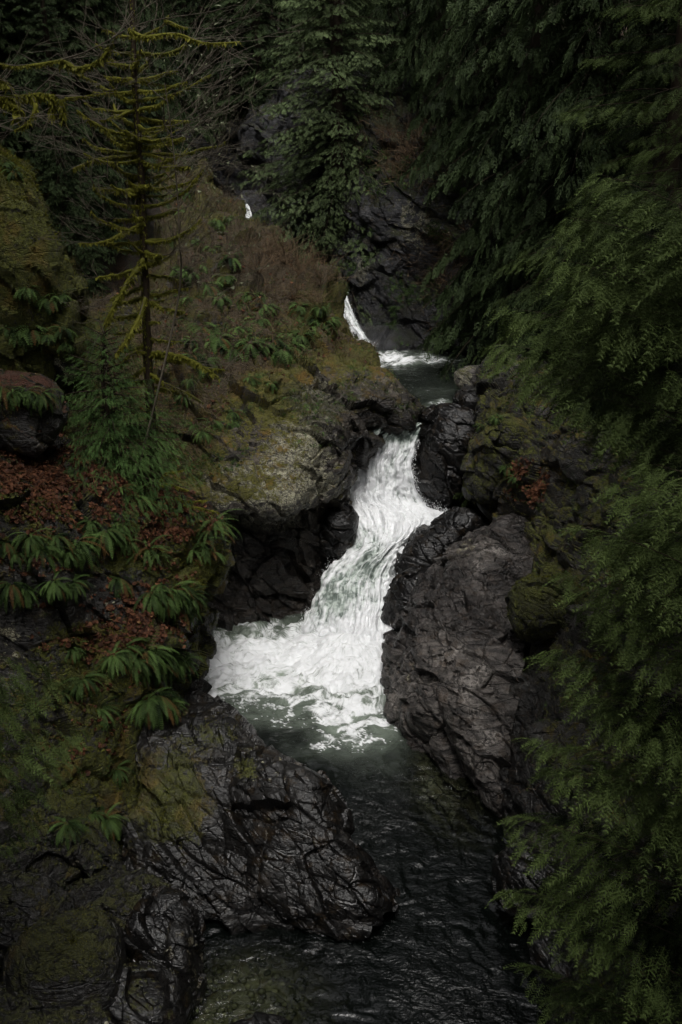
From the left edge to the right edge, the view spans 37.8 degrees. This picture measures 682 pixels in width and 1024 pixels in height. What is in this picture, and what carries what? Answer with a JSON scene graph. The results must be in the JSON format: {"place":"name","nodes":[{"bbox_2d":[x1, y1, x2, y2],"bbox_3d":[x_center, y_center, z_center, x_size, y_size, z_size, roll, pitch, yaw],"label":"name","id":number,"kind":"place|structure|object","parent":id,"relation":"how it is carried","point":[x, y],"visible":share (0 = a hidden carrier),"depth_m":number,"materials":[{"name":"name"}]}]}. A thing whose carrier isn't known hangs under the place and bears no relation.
{"place":"outdoors","nodes":[
{"label":"outdoors","id":0,"kind":"place"},
{"bbox_2d":[0,435,234,902],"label":"cliff","id":1,"kind":"structure","parent":0,"point":[16,641],"depth_m":19.24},
{"bbox_2d":[0,580,34,613],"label":"fern","id":2,"kind":"object","parent":1,"relation":"on","point":[17,591],"visible":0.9,"depth_m":18.52,"materials":[{"name":"green plant"}]},
{"bbox_2d":[8,584,45,609],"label":"fern","id":3,"kind":"object","parent":1,"relation":"on","point":[24,597],"visible":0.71,"depth_m":18.71,"materials":[{"name":"green plant"}]},
{"bbox_2d":[11,528,51,557],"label":"fern","id":4,"kind":"object","parent":1,"relation":"on","point":[35,539],"visible":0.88,"depth_m":18.66,"materials":[{"name":"green plant"}]},
{"bbox_2d":[0,369,68,457],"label":"boulder","id":5,"kind":"object","parent":1,"relation":"on","point":[23,431],"visible":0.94,"depth_m":19.64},
{"bbox_2d":[21,388,63,417],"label":"fern","id":6,"kind":"object","parent":5,"relation":"on","point":[39,398],"visible":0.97,"depth_m":19.43,"materials":[{"name":"green plant"}]},
{"bbox_2d":[20,545,71,574],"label":"fern","id":7,"kind":"object","parent":1,"relation":"on","point":[52,549],"visible":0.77,"depth_m":18.73,"materials":[{"name":"green plant"}]},
{"bbox_2d":[32,569,74,604],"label":"fern","id":8,"kind":"object","parent":1,"relation":"on","point":[56,584],"visible":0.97,"depth_m":18.63,"materials":[{"name":"green plant"}]},
{"bbox_2d":[44,533,77,561],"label":"fern","id":9,"kind":"object","parent":1,"relation":"on","point":[57,541],"visible":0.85,"depth_m":18.95,"materials":[{"name":"green plant"}]},
{"bbox_2d":[54,358,79,384],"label":"boulder","id":10,"kind":"object","parent":1,"relation":"on","point":[59,366],"visible":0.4,"depth_m":22.75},
{"bbox_2d":[47,816,91,850],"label":"fern","id":11,"kind":"object","parent":1,"relation":"on","point":[72,825],"visible":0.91,"depth_m":17.96,"materials":[{"name":"green plant"}]},
{"bbox_2d":[53,574,94,606],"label":"fern","id":12,"kind":"object","parent":1,"relation":"on","point":[75,584],"visible":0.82,"depth_m":19.07,"materials":[{"name":"green plant"}]},
{"bbox_2d":[59,670,106,703],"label":"fern","id":13,"kind":"object","parent":1,"relation":"on","point":[86,681],"visible":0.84,"depth_m":19.30,"materials":[{"name":"green plant"}]},
{"bbox_2d":[59,532,109,571],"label":"fern","id":14,"kind":"object","parent":1,"relation":"on","point":[81,546],"visible":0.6,"depth_m":19.40,"materials":[{"name":"green plant"}]},
{"bbox_2d":[84,526,132,560],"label":"fern","id":15,"kind":"object","parent":1,"relation":"attached to","point":[111,532],"visible":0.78,"depth_m":20.11,"materials":[{"name":"green plant"}]},
{"bbox_2d":[96,696,124,729],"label":"fern","id":16,"kind":"object","parent":1,"relation":"on","point":[106,712],"visible":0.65,"depth_m":19.55,"materials":[{"name":"green plant"}]},
{"bbox_2d":[95,641,133,680],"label":"fern","id":17,"kind":"object","parent":1,"relation":"on","point":[120,660],"visible":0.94,"depth_m":19.64,"materials":[{"name":"green plant"}]},
{"bbox_2d":[101,802,128,842],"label":"fern","id":18,"kind":"object","parent":1,"relation":"on","point":[112,822],"visible":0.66,"depth_m":19.04,"materials":[{"name":"green plant"}]},
{"bbox_2d":[108,576,141,598],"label":"fern","id":19,"kind":"object","parent":1,"relation":"on","point":[127,587],"visible":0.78,"depth_m":20.40,"materials":[{"name":"green plant"}]},
{"bbox_2d":[103,637,151,675],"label":"fern","id":20,"kind":"object","parent":1,"relation":"on","point":[127,654],"visible":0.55,"depth_m":20.02,"materials":[{"name":"green plant"}]},
{"bbox_2d":[48,321,208,548],"bbox_3d":[-4.980,-1.929,21.453,4.021,4.281,3.718,20,29,40],"label":"young conifer","id":21,"kind":"object","parent":1,"relation":"on","point":[109,419],"visible":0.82,"depth_m":21.11,"materials":[{"name":"green plant"}]},
{"bbox_2d":[128,655,157,684],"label":"fern","id":22,"kind":"object","parent":1,"relation":"on","point":[147,668],"visible":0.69,"depth_m":20.09,"materials":[{"name":"green plant"}]},
{"bbox_2d":[9,0,285,478],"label":"dead spruce","id":23,"kind":"object","parent":1,"relation":"on","point":[143,263],"visible":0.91,"depth_m":19.84,"materials":[{"name":"green plant"}]},
{"bbox_2d":[124,687,173,730],"bbox_3d":[-3.980,4.131,20.631,0.978,0.802,1.218,18,28,37],"label":"fern","id":24,"kind":"object","parent":1,"relation":"on","point":[143,704],"visible":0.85,"depth_m":20.35,"materials":[{"name":"green plant"}]},
{"bbox_2d":[125,535,173,566],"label":"fern","id":25,"kind":"object","parent":1,"relation":"on","point":[163,548],"visible":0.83,"depth_m":20.78,"materials":[{"name":"green plant"}]},
{"bbox_2d":[130,642,179,687],"bbox_3d":[-3.876,3.122,20.605,1.155,1.002,1.395,7,23,17],"label":"fern","id":26,"kind":"object","parent":1,"relation":"on","point":[155,657],"visible":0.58,"depth_m":20.40,"materials":[{"name":"green plant"}]},
{"bbox_2d":[133,583,177,622],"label":"fern","id":27,"kind":"object","parent":1,"relation":"on","point":[153,598],"visible":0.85,"depth_m":20.78,"materials":[{"name":"green plant"}]},
{"bbox_2d":[137,687,187,729],"bbox_3d":[-3.815,4.117,20.833,1.188,0.848,1.241,-17,27,-36],"label":"fern","id":28,"kind":"object","parent":1,"relation":"on","point":[164,700],"visible":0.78,"depth_m":20.53,"materials":[{"name":"green plant"}]},
{"bbox_2d":[149,651,186,688],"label":"fern","id":29,"kind":"object","parent":1,"relation":"on","point":[157,681],"visible":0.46,"depth_m":21.17,"materials":[{"name":"green plant"}]},
{"bbox_2d":[152,581,195,616],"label":"fern","id":30,"kind":"object","parent":1,"relation":"on","point":[172,609],"visible":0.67,"depth_m":21.12,"materials":[{"name":"green plant"}]},
{"bbox_2d":[159,649,191,678],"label":"fern","id":31,"kind":"object","parent":1,"relation":"on","point":[180,663],"visible":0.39,"depth_m":21.63,"materials":[{"name":"green plant"}]},
{"bbox_2d":[172,653,204,686],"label":"fern","id":32,"kind":"object","parent":1,"relation":"on","point":[190,664],"visible":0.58,"depth_m":22.26,"materials":[{"name":"green plant"}]},
{"bbox_2d":[181,586,209,616],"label":"fern","id":33,"kind":"object","parent":1,"relation":"on","point":[194,604],"visible":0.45,"depth_m":21.81,"materials":[{"name":"green plant"}]},
{"bbox_2d":[133,2,287,490],"bbox_3d":[-2.762,-4.667,19.599,3.726,9.741,1.407,0,22,0],"label":"bare sapling","id":34,"kind":"object","parent":1,"relation":"on","point":[179,290],"visible":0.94,"depth_m":19.13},
{"bbox_2d":[196,508,242,540],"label":"fern","id":35,"kind":"object","parent":1,"relation":"on","point":[218,518],"visible":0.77,"depth_m":22.52,"materials":[{"name":"green plant"}]},
{"bbox_2d":[0,158,550,780],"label":"leaf litter","id":36,"kind":"object","parent":1,"relation":"on","point":[32,474],"visible":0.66,"depth_m":20.50,"materials":[{"name":"brown plant"}]},
{"bbox_2d":[60,143,426,630],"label":"cliff","id":37,"kind":"structure","parent":0,"point":[281,561],"depth_m":29.67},
{"bbox_2d":[0,147,94,404],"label":"boulder","id":38,"kind":"object","parent":37,"relation":"on","point":[38,270],"visible":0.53,"depth_m":21.93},
{"bbox_2d":[13,325,48,346],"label":"fern","id":39,"kind":"object","parent":38,"relation":"on","point":[35,335],"visible":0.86,"depth_m":21.93,"materials":[{"name":"green plant"}]},
{"bbox_2d":[21,0,110,266],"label":"conifer","id":40,"kind":"object","parent":38,"relation":"on","point":[62,190],"visible":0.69,"depth_m":22.31,"materials":[{"name":"green plant"}]},
{"bbox_2d":[70,117,110,298],"bbox_3d":[-7.980,-9.259,30.880,1.342,5.653,1.291,-11,24,-25],"label":"conifer","id":41,"kind":"object","parent":37,"relation":"on","point":[92,280],"visible":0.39,"depth_m":31.24,"materials":[{"name":"green plant"}]},
{"bbox_2d":[218,225,297,274],"bbox_3d":[-2.725,-9.256,34.917,2.628,1.798,2.806,-11,25,-26],"label":"bare shrub","id":42,"kind":"object","parent":37,"relation":"on","point":[258,270],"visible":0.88,"depth_m":34.93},
{"bbox_2d":[271,345,297,367],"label":"fern","id":43,"kind":"object","parent":37,"relation":"on","point":[280,354],"visible":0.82,"depth_m":30.48,"materials":[{"name":"green plant"}]},
{"bbox_2d":[252,223,332,263],"bbox_3d":[-2.058,-10.767,39.729,2.875,1.704,3.323,-12,25,-27],"label":"bare shrub","id":44,"kind":"object","parent":37,"relation":"on","point":[289,246],"visible":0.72,"depth_m":39.73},
{"bbox_2d":[263,267,328,299],"bbox_3d":[-1.664,-8.119,35.319,2.410,1.270,2.756,-8,23,-20],"label":"bare shrub","id":45,"kind":"object","parent":37,"relation":"on","point":[293,297],"visible":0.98,"depth_m":35.60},
{"bbox_2d":[257,230,349,277],"bbox_3d":[-1.464,-9.906,38.132,2.908,1.912,3.636,15,27,33],"label":"bare shrub","id":46,"kind":"object","parent":37,"relation":"on","point":[297,259],"visible":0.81,"depth_m":38.51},
{"bbox_2d":[273,249,354,287],"bbox_3d":[-1.034,-9.018,36.699,2.837,1.413,2.382,13,25,29],"label":"bare shrub","id":47,"kind":"object","parent":37,"relation":"on","point":[315,282],"visible":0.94,"depth_m":36.90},
{"bbox_2d":[318,502,358,560],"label":"boulder","id":48,"kind":"object","parent":37,"relation":"on","point":[338,530],"visible":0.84,"depth_m":30.16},
{"bbox_2d":[0,144,681,1023],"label":"moss","id":49,"kind":"object","parent":37,"relation":"on","point":[8,156],"visible":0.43,"depth_m":21.58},
{"bbox_2d":[186,953,315,1023],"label":"river bed","id":50,"kind":"object","parent":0,"point":[242,1011],"visible":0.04,"depth_m":17.56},
{"bbox_2d":[0,982,110,1023],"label":"boulder","id":51,"kind":"object","parent":50,"relation":"on","point":[13,1010],"visible":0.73,"depth_m":15.22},
{"bbox_2d":[68,868,172,962],"bbox_3d":[-3.973,7.421,17.748,2.314,2.152,2.010,-19,29,-39],"label":"boulder","id":52,"kind":"object","parent":50,"relation":"on","point":[113,893],"visible":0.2,"depth_m":17.37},
{"bbox_2d":[163,914,207,1017],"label":"boulder","id":53,"kind":"object","parent":50,"relation":"on","point":[183,959],"visible":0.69,"depth_m":16.57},
{"bbox_2d":[189,953,314,1023],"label":"pebbles","id":54,"kind":"object","parent":50,"relation":"on","point":[300,985],"visible":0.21,"depth_m":17.60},
{"bbox_2d":[0,607,550,1023],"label":"river","id":55,"kind":"structure","parent":0,"point":[443,946],"depth_m":19.99,"materials":[{"name":"liquid"}]},
{"bbox_2d":[0,908,125,1009],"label":"boulder","id":56,"kind":"object","parent":55,"relation":"in","point":[97,985],"visible":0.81,"depth_m":15.64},
{"bbox_2d":[0,868,74,968],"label":"boulder","id":57,"kind":"object","parent":56,"relation":"on","point":[26,899],"visible":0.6,"depth_m":16.37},
{"bbox_2d":[104,960,192,1023],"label":"boulder","id":58,"kind":"object","parent":55,"relation":"in","point":[150,992],"visible":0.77,"depth_m":16.00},
{"bbox_2d":[124,885,205,964],"bbox_3d":[-3.079,7.292,17.193,1.508,1.436,1.431,0,22,0],"label":"boulder","id":59,"kind":"object","parent":55,"relation":"in","point":[155,911],"visible":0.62,"depth_m":16.81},
{"bbox_2d":[229,1011,290,1023],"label":"boulder","id":60,"kind":"object","parent":55,"relation":"in","point":[257,1017],"visible":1,"depth_m":15.53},
{"bbox_2d":[380,566,427,628],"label":"boulder","id":61,"kind":"object","parent":55,"relation":"in","point":[398,594],"visible":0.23,"depth_m":28.14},
{"bbox_2d":[490,842,562,923],"bbox_3d":[3.395,6.758,18.214,1.232,1.243,1.453,0,22,0],"label":"boulder","id":62,"kind":"object","parent":55,"relation":"in","point":[506,875],"visible":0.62,"depth_m":17.90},
{"bbox_2d":[529,930,575,985],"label":"boulder","id":63,"kind":"object","parent":55,"relation":"in","point":[540,956],"visible":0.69,"depth_m":16.57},
{"bbox_2d":[1,0,681,524],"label":"hillside","id":64,"kind":"structure","parent":0,"point":[121,264],"depth_m":32.44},
{"bbox_2d":[0,3,41,175],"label":"conifer","id":65,"kind":"object","parent":64,"relation":"on","point":[17,134],"visible":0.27,"depth_m":28.41,"materials":[{"name":"green plant"}]},
{"bbox_2d":[0,0,78,169],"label":"conifer","id":66,"kind":"object","parent":64,"relation":"on","point":[24,14],"visible":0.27,"depth_m":28.55,"materials":[{"name":"green plant"}]},
{"bbox_2d":[0,654,89,862],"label":"cedar","id":67,"kind":"object","parent":64,"relation":"on","point":[8,776],"visible":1,"depth_m":12.49,"materials":[{"name":"green plant"}]},
{"bbox_2d":[0,0,94,207],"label":"conifer","id":68,"kind":"object","parent":64,"relation":"on","point":[22,6],"visible":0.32,"depth_m":28.60,"materials":[{"name":"green plant"}]},
{"bbox_2d":[2,0,128,147],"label":"conifer","id":69,"kind":"object","parent":64,"relation":"on","point":[98,39],"visible":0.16,"depth_m":29.63,"materials":[{"name":"green plant"}]},
{"bbox_2d":[43,0,131,216],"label":"conifer","id":70,"kind":"object","parent":64,"relation":"on","point":[84,48],"visible":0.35,"depth_m":29.98,"materials":[{"name":"green plant"}]},
{"bbox_2d":[80,45,133,263],"bbox_3d":[-7.648,-11.099,31.104,1.947,6.368,2.143,-3,22,-8],"label":"conifer","id":71,"kind":"object","parent":64,"relation":"on","point":[105,229],"visible":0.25,"depth_m":31.43,"materials":[{"name":"green plant"}]},
{"bbox_2d":[69,0,158,196],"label":"conifer","id":72,"kind":"object","parent":64,"relation":"on","point":[96,10],"visible":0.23,"depth_m":31.31,"materials":[{"name":"green plant"}]},
{"bbox_2d":[108,0,171,208],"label":"conifer","id":73,"kind":"object","parent":64,"relation":"on","point":[135,181],"visible":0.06,"depth_m":33.90,"materials":[{"name":"green plant"}]},
{"bbox_2d":[103,0,197,173],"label":"conifer","id":74,"kind":"object","parent":64,"relation":"on","point":[159,62],"visible":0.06,"depth_m":46.93,"materials":[{"name":"green plant"}]},
{"bbox_2d":[0,0,310,175],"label":"maple","id":75,"kind":"object","parent":64,"relation":"on","point":[8,102],"visible":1,"depth_m":16.43,"materials":[{"name":"green plant"}]},
{"bbox_2d":[118,0,216,161],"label":"conifer","id":76,"kind":"object","parent":64,"relation":"on","point":[150,27],"visible":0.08,"depth_m":53.16,"materials":[{"name":"green plant"}]},
{"bbox_2d":[235,190,268,207],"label":"boulder","id":77,"kind":"object","parent":64,"relation":"on","point":[250,201],"visible":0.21,"depth_m":53.65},
{"bbox_2d":[121,679,399,941],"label":"rock spur","id":78,"kind":"structure","parent":64,"relation":"on","point":[275,846],"depth_m":18.78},
{"bbox_2d":[236,0,347,69],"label":"conifer","id":79,"kind":"object","parent":64,"relation":"on","point":[288,22],"visible":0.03,"depth_m":58.51,"materials":[{"name":"green plant"}]},
{"bbox_2d":[237,0,407,326],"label":"conifer","id":80,"kind":"object","parent":64,"relation":"on","point":[337,64],"visible":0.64,"depth_m":44.16,"materials":[{"name":"green plant"}]},
{"bbox_2d":[294,0,386,76],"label":"conifer","id":81,"kind":"object","parent":64,"relation":"on","point":[345,8],"depth_m":60.22,"materials":[{"name":"green plant"}]},
{"bbox_2d":[0,78,681,1020],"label":"dry brush","id":82,"kind":"object","parent":64,"relation":"on","point":[412,148],"visible":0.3,"depth_m":33.77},
{"bbox_2d":[0,70,681,998],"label":"ground cover","id":83,"kind":"object","parent":64,"relation":"on","point":[306,406],"visible":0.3,"depth_m":31.90,"materials":[{"name":"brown plant"}]},
{"bbox_2d":[344,0,447,84],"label":"conifer","id":84,"kind":"object","parent":64,"relation":"on","point":[396,16],"visible":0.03,"depth_m":48.99,"materials":[{"name":"green plant"}]},
{"bbox_2d":[366,0,506,121],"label":"conifer","id":85,"kind":"object","parent":64,"relation":"on","point":[412,55],"visible":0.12,"depth_m":43.01,"materials":[{"name":"green plant"}]},
{"bbox_2d":[380,513,532,828],"bbox_3d":[3.009,3.814,26.627,4.296,5.884,12.716,4,22,11],"label":"riverside rock","id":86,"kind":"object","parent":64,"relation":"on","point":[452,656],"visible":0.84,"depth_m":23.31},
{"bbox_2d":[394,506,488,574],"bbox_3d":[3.013,1.111,29.943,2.901,2.458,1.778,0,22,0],"label":"boulder","id":87,"kind":"object","parent":86,"relation":"on","point":[435,538],"visible":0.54,"depth_m":29.40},
{"bbox_2d":[505,570,587,642],"bbox_3d":[4.785,2.204,23.083,1.903,1.697,1.708,0,22,0],"label":"boulder","id":88,"kind":"object","parent":86,"relation":"on","point":[545,621],"visible":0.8,"depth_m":22.48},
{"bbox_2d":[414,0,603,380],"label":"conifer","id":89,"kind":"object","parent":64,"relation":"on","point":[498,109],"visible":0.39,"depth_m":35.03,"materials":[{"name":"green plant"}]},
{"bbox_2d":[453,0,681,506],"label":"cedar","id":90,"kind":"object","parent":64,"relation":"on","point":[675,73],"visible":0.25,"depth_m":27.47,"materials":[{"name":"green plant"}]},
{"bbox_2d":[480,0,677,358],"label":"conifer","id":91,"kind":"object","parent":64,"relation":"on","point":[570,91],"visible":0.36,"depth_m":31.21,"materials":[{"name":"green plant"}]},
{"bbox_2d":[479,172,681,518],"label":"cedar","id":92,"kind":"object","parent":64,"relation":"on","point":[661,248],"visible":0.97,"depth_m":15.00,"materials":[{"name":"green plant"}]},
{"bbox_2d":[485,463,681,1023],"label":"cedar","id":93,"kind":"object","parent":64,"relation":"on","point":[663,743],"visible":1,"depth_m":10.97,"materials":[{"name":"green plant"}]},
{"bbox_2d":[505,5,681,362],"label":"cedar","id":94,"kind":"object","parent":64,"relation":"on","point":[612,62],"visible":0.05,"depth_m":30.72,"materials":[{"name":"green plant"}]},
{"bbox_2d":[548,0,681,454],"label":"cedar","id":95,"kind":"object","parent":64,"relation":"on","point":[652,106],"visible":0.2,"depth_m":22.96,"materials":[{"name":"green plant"}]},
{"bbox_2d":[578,0,678,137],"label":"conifer","id":96,"kind":"object","parent":64,"relation":"on","point":[661,28],"visible":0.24,"depth_m":29.30,"materials":[{"name":"green plant"}]},
{"bbox_2d":[297,422,449,647],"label":"waterfall","id":97,"kind":"structure","parent":0,"point":[392,509],"depth_m":30.12,"materials":[{"name":"white liquid"}]},
{"bbox_2d":[174,62,634,361],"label":"cliff","id":98,"kind":"structure","parent":0,"point":[390,216],"depth_m":43.36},
{"bbox_2d":[154,0,217,105],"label":"conifer","id":99,"kind":"object","parent":98,"relation":"on","point":[175,8],"visible":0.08,"depth_m":58.74,"materials":[{"name":"green plant"}]},
{"bbox_2d":[169,0,228,118],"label":"conifer","id":100,"kind":"object","parent":98,"relation":"on","point":[199,4],"visible":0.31,"depth_m":57.26,"materials":[{"name":"green plant"}]},
{"bbox_2d":[187,0,263,143],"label":"conifer","id":101,"kind":"object","parent":98,"relation":"on","point":[216,31],"visible":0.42,"depth_m":55.81,"materials":[{"name":"green plant"}]},
{"bbox_2d":[211,0,297,114],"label":"conifer","id":102,"kind":"object","parent":98,"relation":"on","point":[255,32],"visible":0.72,"depth_m":54.21,"materials":[{"name":"green plant"}]},
{"bbox_2d":[280,208,320,262],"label":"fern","id":103,"kind":"object","parent":98,"relation":"on","point":[307,217],"visible":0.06,"depth_m":47.98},
{"bbox_2d":[344,296,376,345],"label":"waterfall","id":104,"kind":"structure","parent":98,"relation":"on","point":[350,316],"depth_m":41.39,"materials":[{"name":"white liquid"}]},
{"bbox_2d":[398,0,556,198],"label":"conifer","id":105,"kind":"object","parent":98,"relation":"on","point":[455,122],"visible":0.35,"depth_m":38.88,"materials":[{"name":"green plant"}]},
{"bbox_2d":[377,349,480,406],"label":"pool","id":106,"kind":"structure","parent":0,"point":[416,374],"depth_m":37.77,"materials":[{"name":"liquid"}]},
{"bbox_2d":[452,384,479,410],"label":"boulder","id":107,"kind":"object","parent":106,"relation":"on","point":[466,395],"visible":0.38,"depth_m":32.08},
{"bbox_2d":[454,365,477,388],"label":"boulder","id":108,"kind":"object","parent":107,"relation":"on","point":[465,375],"visible":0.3,"depth_m":33.49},
{"bbox_2d":[460,344,681,1023],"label":"cliff","id":109,"kind":"structure","parent":0,"point":[531,688],"depth_m":21.79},
{"bbox_2d":[411,403,475,511],"bbox_3d":[3.534,-1.787,32.729,2.598,3.680,2.853,-5,23,-13],"label":"boulder","id":110,"kind":"object","parent":109,"relation":"on","point":[446,432],"visible":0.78,"depth_m":31.68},
{"bbox_2d":[460,413,531,511],"bbox_3d":[4.674,-1.436,29.472,2.182,3.066,2.001,0,22,0],"label":"boulder","id":111,"kind":"object","parent":109,"relation":"on","point":[492,449],"visible":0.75,"depth_m":28.79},
{"bbox_2d":[563,598,627,652],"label":"boulder","id":112,"kind":"object","parent":109,"relation":"on","point":[575,633],"visible":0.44,"depth_m":19.83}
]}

